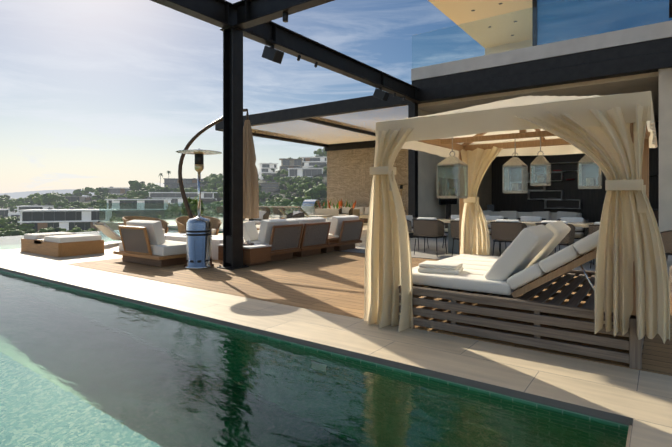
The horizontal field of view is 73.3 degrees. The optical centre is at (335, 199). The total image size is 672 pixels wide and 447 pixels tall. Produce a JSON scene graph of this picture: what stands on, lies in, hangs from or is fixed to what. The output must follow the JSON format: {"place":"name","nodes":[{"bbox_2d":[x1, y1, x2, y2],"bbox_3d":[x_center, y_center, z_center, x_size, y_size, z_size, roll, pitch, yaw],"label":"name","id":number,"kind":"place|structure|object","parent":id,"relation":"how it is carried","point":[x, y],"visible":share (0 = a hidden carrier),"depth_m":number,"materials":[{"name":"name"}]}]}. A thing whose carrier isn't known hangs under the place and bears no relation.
{"place":"outdoors","nodes":[
{"label":"outdoors","id":0,"kind":"place"},
{"bbox_2d":[0,189,96,198],"bbox_3d":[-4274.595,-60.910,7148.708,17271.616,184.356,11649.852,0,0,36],"label":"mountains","id":1,"kind":"structure","parent":0,"point":[16,195],"depth_m":7165.97,"materials":[{"name":"grey"}]},
{"bbox_2d":[2,164,326,218],"bbox_3d":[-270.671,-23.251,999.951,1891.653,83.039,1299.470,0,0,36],"label":"hillside terrain","id":2,"kind":"structure","parent":0,"point":[324,180],"depth_m":265.91,"materials":[{"name":"green plant"}]},
{"bbox_2d":[0,154,323,215],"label":"trees","id":3,"kind":"object","parent":2,"relation":"on","point":[203,198],"depth_m":268.16,"materials":[{"name":"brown plant"}]},
{"bbox_2d":[0,157,326,232],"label":"hillside houses","id":4,"kind":"structure","parent":2,"relation":"on","point":[46,216],"depth_m":251.74,"materials":[{"name":"white"}]},
{"bbox_2d":[0,147,326,236],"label":"trees","id":5,"kind":"object","parent":2,"relation":"on","point":[38,198],"visible":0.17,"depth_m":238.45,"materials":[{"name":"green plant"}]},
{"bbox_2d":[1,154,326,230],"bbox_3d":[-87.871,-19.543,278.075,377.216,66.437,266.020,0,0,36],"label":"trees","id":6,"kind":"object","parent":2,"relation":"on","point":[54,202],"depth_m":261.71,"materials":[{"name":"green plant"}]},
{"bbox_2d":[0,0,484,192],"label":"sky","id":7,"kind":"structure","parent":0,"point":[95,94],"materials":[{"name":"blue"}]},
{"bbox_2d":[0,215,671,446],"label":"terrace paving","id":8,"kind":"structure","parent":0,"point":[640,401],"depth_m":3.83,"materials":[{"name":"stone"}]},
{"bbox_2d":[122,216,221,234],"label":"wicker chairs","id":9,"kind":"object","parent":8,"relation":"on","point":[181,222],"visible":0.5,"depth_m":12.13,"materials":[{"name":"beige wicker"}]},
{"bbox_2d":[98,214,287,229],"bbox_3d":[-2.070,1.219,29.451,11.240,0.100,20.990,0,0,36],"label":"balustrade shoe","id":10,"kind":"object","parent":8,"relation":"on","point":[112,222],"visible":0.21,"depth_m":24.44,"materials":[{"name":"grey metal"}]},
{"bbox_2d":[21,218,367,266],"bbox_3d":[-2.031,0.898,17.422,8.676,0.754,18.505,0,0,12],"label":"teak terrace furniture","id":11,"kind":"object","parent":8,"relation":"on","point":[47,248],"depth_m":9.95,"materials":[{"name":"brown wood"}]},
{"bbox_2d":[120,222,362,252],"bbox_3d":[-1.472,0.797,9.637,5.592,0.461,1.514,0,0,-28],"label":"sofa backrest","id":12,"kind":"object","parent":11,"relation":"attached to","point":[134,240],"visible":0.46,"depth_m":9.42,"materials":[{"name":"grey fabric"}]},
{"bbox_2d":[24,206,462,274],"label":"seat cushions","id":13,"kind":"object","parent":11,"relation":"on","point":[160,245],"visible":0.6,"depth_m":9.33,"materials":[{"name":"beige fabric"}]},
{"bbox_2d":[259,208,327,217],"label":"throw pillows","id":14,"kind":"object","parent":13,"relation":"on","point":[282,211],"visible":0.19,"depth_m":23.35,"materials":[{"name":"fabric"}]},
{"bbox_2d":[218,219,363,263],"bbox_3d":[-0.870,0.865,10.314,1.138,0.688,3.920,0,0,36],"label":"outdoor sofa","id":15,"kind":"object","parent":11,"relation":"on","point":[257,255],"visible":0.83,"depth_m":9.40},
{"bbox_2d":[99,201,324,228],"bbox_3d":[-6.937,0.709,30.122,9.850,1.000,23.725,0,0,8],"label":"glass balustrade","id":16,"kind":"object","parent":8,"relation":"on","point":[147,214],"visible":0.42,"depth_m":23.69,"materials":[{"name":"clear glass"}]},
{"bbox_2d":[93,208,352,259],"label":"cushions","id":17,"kind":"object","parent":8,"relation":"on","point":[109,232],"depth_m":10.24,"materials":[{"name":"white fabric"}]},
{"bbox_2d":[249,209,352,220],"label":"throw pillows","id":18,"kind":"object","parent":17,"relation":"attached to","point":[266,216],"visible":0.29,"depth_m":15.79,"materials":[{"name":"fabric"}]},
{"bbox_2d":[217,207,284,218],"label":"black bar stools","id":19,"kind":"object","parent":8,"relation":"on","point":[274,214],"visible":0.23,"depth_m":25.10,"materials":[{"name":"black plastic"}]},
{"bbox_2d":[216,207,285,213],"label":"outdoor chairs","id":20,"kind":"object","parent":19,"relation":"attached to","point":[275,210],"visible":0.35,"depth_m":25.58,"materials":[{"name":"brown wicker"}]},
{"bbox_2d":[181,209,328,236],"bbox_3d":[-2.626,0.875,16.953,4.265,0.788,13.846,0,0,6],"label":"steel terrace furniture","id":21,"kind":"object","parent":8,"relation":"on","point":[269,217],"visible":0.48,"depth_m":23.04,"materials":[{"name":"silver metal"}]},
{"bbox_2d":[220,200,359,219],"bbox_3d":[-3.106,0.649,26.284,10.200,1.240,0.735,0,0,36],"label":"bbq bar counter","id":22,"kind":"object","parent":8,"relation":"on","point":[310,207],"visible":0.5,"depth_m":24.59,"materials":[{"name":"stone"}]},
{"bbox_2d":[318,199,355,208],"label":"flowering plants","id":23,"kind":"object","parent":22,"relation":"on","point":[340,202],"visible":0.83,"depth_m":23.95,"materials":[{"name":"red plant"}]},
{"bbox_2d":[0,228,628,428],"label":"tiles","id":24,"kind":"object","parent":8,"relation":"in","point":[608,422],"visible":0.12,"depth_m":3.54,"materials":[{"name":"tile"}]},
{"bbox_2d":[0,229,627,446],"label":"pool water","id":25,"kind":"structure","parent":24,"relation":"in","point":[79,369],"depth_m":3.09,"materials":[{"name":"green liquid"}]},
{"bbox_2d":[2,270,631,446],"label":"pool coping lip","id":26,"kind":"object","parent":24,"relation":"on","point":[628,436],"visible":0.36,"depth_m":3.24,"materials":[{"name":"beige stone"}]},
{"bbox_2d":[326,183,407,214],"bbox_3d":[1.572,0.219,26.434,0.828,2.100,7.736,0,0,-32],"label":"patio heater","id":27,"kind":"object","parent":8,"relation":"on","point":[401,186],"visible":0.19,"depth_m":23.44,"materials":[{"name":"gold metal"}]},
{"bbox_2d":[327,147,407,214],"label":"stone wall","id":28,"kind":"structure","parent":8,"relation":"on","point":[349,177],"depth_m":25.96,"materials":[{"name":"beige stone"}]},
{"bbox_2d":[334,250,441,259],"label":"deck track trim","id":29,"kind":"structure","parent":8,"relation":"on","point":[411,257],"depth_m":9.77,"materials":[{"name":"black metal"}]},
{"bbox_2d":[411,0,671,231],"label":"house walls","id":30,"kind":"structure","parent":8,"relation":"on","point":[658,85],"depth_m":15.77,"materials":[{"name":"paint"}]},
{"bbox_2d":[408,0,671,237],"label":"steel frame","id":31,"kind":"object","parent":30,"relation":"attached to","point":[650,56],"visible":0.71,"depth_m":12.45,"materials":[{"name":"black metal"}]},
{"bbox_2d":[412,0,669,66],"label":"balustrade glass","id":32,"kind":"object","parent":30,"relation":"on","point":[645,3],"visible":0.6,"depth_m":12.43,"materials":[{"name":"clear glass"}]},
{"bbox_2d":[444,128,658,235],"bbox_3d":[7.912,-0.731,16.311,6.750,4.000,7.950,0,0,36],"label":"interior","id":33,"kind":"object","parent":30,"relation":"on","point":[653,161],"depth_m":17.52,"materials":[{"name":"black"}]},
{"bbox_2d":[537,0,671,44],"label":"window","id":34,"kind":"structure","parent":30,"relation":"in","point":[590,24],"depth_m":13.29,"materials":[{"name":"blue glass"}]},
{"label":"garden tree trunks","id":35,"kind":"object","parent":8,"relation":"on","visible":0},
{"bbox_2d":[181,206,203,214],"bbox_3d":[-7.184,0.393,22.555,1.047,0.939,1.129,0,0,36],"label":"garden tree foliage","id":36,"kind":"object","parent":35,"relation":"attached to","point":[202,208],"visible":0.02,"depth_m":22.35,"materials":[{"name":"green plant"}]},
{"bbox_2d":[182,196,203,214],"bbox_3d":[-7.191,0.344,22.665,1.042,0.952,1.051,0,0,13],"label":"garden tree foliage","id":37,"kind":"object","parent":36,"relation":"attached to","point":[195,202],"visible":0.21,"depth_m":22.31,"materials":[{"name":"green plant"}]},
{"bbox_2d":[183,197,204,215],"bbox_3d":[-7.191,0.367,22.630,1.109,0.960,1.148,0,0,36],"label":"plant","id":38,"kind":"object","parent":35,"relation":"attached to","point":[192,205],"visible":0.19,"depth_m":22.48,"materials":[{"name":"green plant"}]},
{"bbox_2d":[68,251,671,375],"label":"deck terrace","id":39,"kind":"structure","parent":0,"point":[331,282],"depth_m":6.46,"materials":[{"name":"brown wood"}]},
{"bbox_2d":[176,149,221,268],"bbox_3d":[-2.550,0.164,8.413,0.830,2.210,0.830,0,0,36],"label":"patio heater","id":40,"kind":"object","parent":39,"relation":"on","point":[198,241],"visible":0.98,"depth_m":8.26,"materials":[{"name":"silver metal"}]},
{"bbox_2d":[178,109,258,218],"bbox_3d":[-2.901,-0.466,11.107,2.006,3.497,0.589,0,0,2],"label":"cantilever umbrella","id":41,"kind":"object","parent":39,"relation":"on","point":[250,193],"visible":0.73,"depth_m":10.95,"materials":[{"name":"beige fabric"}]},
{"bbox_2d":[150,0,419,269],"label":"steel pergola frame","id":42,"kind":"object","parent":39,"relation":"on","point":[237,22],"visible":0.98,"depth_m":8.38,"materials":[{"name":"black metal"}]},
{"bbox_2d":[251,105,407,144],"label":"pergola louvre slats","id":43,"kind":"object","parent":42,"relation":"attached to","point":[329,139],"visible":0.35,"depth_m":21.05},
{"bbox_2d":[261,12,404,100],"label":"pergola speakers","id":44,"kind":"object","parent":42,"relation":"attached to","point":[270,53],"visible":1,"depth_m":9.13,"materials":[{"name":"black plastic"}]},
{"bbox_2d":[364,104,669,343],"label":"curtains","id":45,"kind":"object","parent":39,"relation":"on","point":[629,234],"visible":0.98,"depth_m":3.44,"materials":[{"name":"beige fabric"}]},
{"bbox_2d":[399,270,643,369],"bbox_3d":[2.018,1.069,4.873,2.190,0.400,2.190,0,0,36],"label":"daybed base","id":46,"kind":"object","parent":39,"relation":"on","point":[633,344],"visible":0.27,"depth_m":3.94,"materials":[{"name":"brown wood"}]},
{"bbox_2d":[412,221,598,294],"bbox_3d":[1.972,0.542,4.906,1.957,0.649,1.946,0,0,36],"label":"lounger cushion","id":47,"kind":"object","parent":46,"relation":"on","point":[521,260],"visible":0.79,"depth_m":4.15,"materials":[{"name":"white fabric"}]},
{"bbox_2d":[418,123,649,315],"bbox_3d":[2.018,-0.091,4.873,2.218,1.920,2.218,0,0,36],"label":"cabana frame","id":48,"kind":"object","parent":46,"relation":"on","point":[465,141],"visible":0.23,"depth_m":5.50,"materials":[{"name":"brown wood"}]},
{"bbox_2d":[376,91,657,158],"bbox_3d":[2.019,-0.835,4.875,2.353,0.552,2.350,0,0,36],"label":"cabana canopy","id":49,"kind":"object","parent":48,"relation":"on","point":[496,118],"visible":0.71,"depth_m":4.06,"materials":[{"name":"beige fabric"}]},
{"bbox_2d":[437,137,601,197],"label":"lantern frames","id":50,"kind":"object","parent":48,"relation":"hanging from","point":[514,162],"visible":0.85,"depth_m":4.98,"materials":[{"name":"white metal"}]},
{"bbox_2d":[438,163,600,195],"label":"lantern panes","id":51,"kind":"structure","parent":50,"relation":"attached to","point":[507,179],"depth_m":5.04,"materials":[{"name":"glass"}]},
{"bbox_2d":[511,248,596,297],"bbox_3d":[2.468,0.598,4.547,0.849,0.588,1.950,0,0,36],"label":"adjustable backrest frame","id":52,"kind":"object","parent":46,"relation":"attached to","point":[580,260],"visible":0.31,"depth_m":3.81,"materials":[{"name":"wood"}]},
{"bbox_2d":[439,177,456,204],"bbox_3d":[4.095,-0.281,16.453,0.060,0.950,1.550,0,0,36],"label":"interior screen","id":53,"kind":"object","parent":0,"point":[443,201],"visible":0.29,"depth_m":16.39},
{"bbox_2d":[342,229,671,276],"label":"stone house floor","id":54,"kind":"structure","parent":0,"point":[433,253],"depth_m":11.33,"materials":[{"name":"beige stone"}]},
{"bbox_2d":[448,223,595,263],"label":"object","id":55,"kind":"object","parent":54,"relation":"on","point":[455,246],"visible":0.15,"depth_m":10.55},
{"bbox_2d":[406,216,671,268],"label":"black dining furniture","id":56,"kind":"object","parent":54,"relation":"on","point":[559,244],"visible":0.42,"depth_m":9.75,"materials":[{"name":"black plastic"}]},
{"bbox_2d":[437,218,593,227],"bbox_3d":[4.130,0.524,9.943,4.600,0.050,1.150,0,0,36],"label":"dining table","id":57,"kind":"object","parent":56,"relation":"on","point":[532,223],"visible":0.08,"depth_m":9.62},
{"bbox_2d":[406,215,666,252],"bbox_3d":[3.973,0.630,9.632,5.930,0.428,2.873,0,0,36],"label":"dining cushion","id":58,"kind":"object","parent":56,"relation":"on","point":[565,220],"visible":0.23,"depth_m":10.27,"materials":[{"name":"beige fabric"}]},
{"bbox_2d":[407,217,671,252],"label":"dining chairs","id":59,"kind":"object","parent":56,"relation":"attached to","point":[506,231],"visible":0.25,"depth_m":9.21,"materials":[{"name":"grey fabric"}]},
{"bbox_2d":[483,210,581,220],"bbox_3d":[6.559,0.841,15.934,3.600,0.855,1.100,0,0,36],"label":"interior cushion","id":60,"kind":"object","parent":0,"point":[546,215],"visible":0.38,"depth_m":15.78,"materials":[{"name":"white fabric"}]},
{"bbox_2d":[669,265,671,297],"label":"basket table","id":61,"kind":"object","parent":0,"point":[670,278],"visible":0.91,"depth_m":5.09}
]}

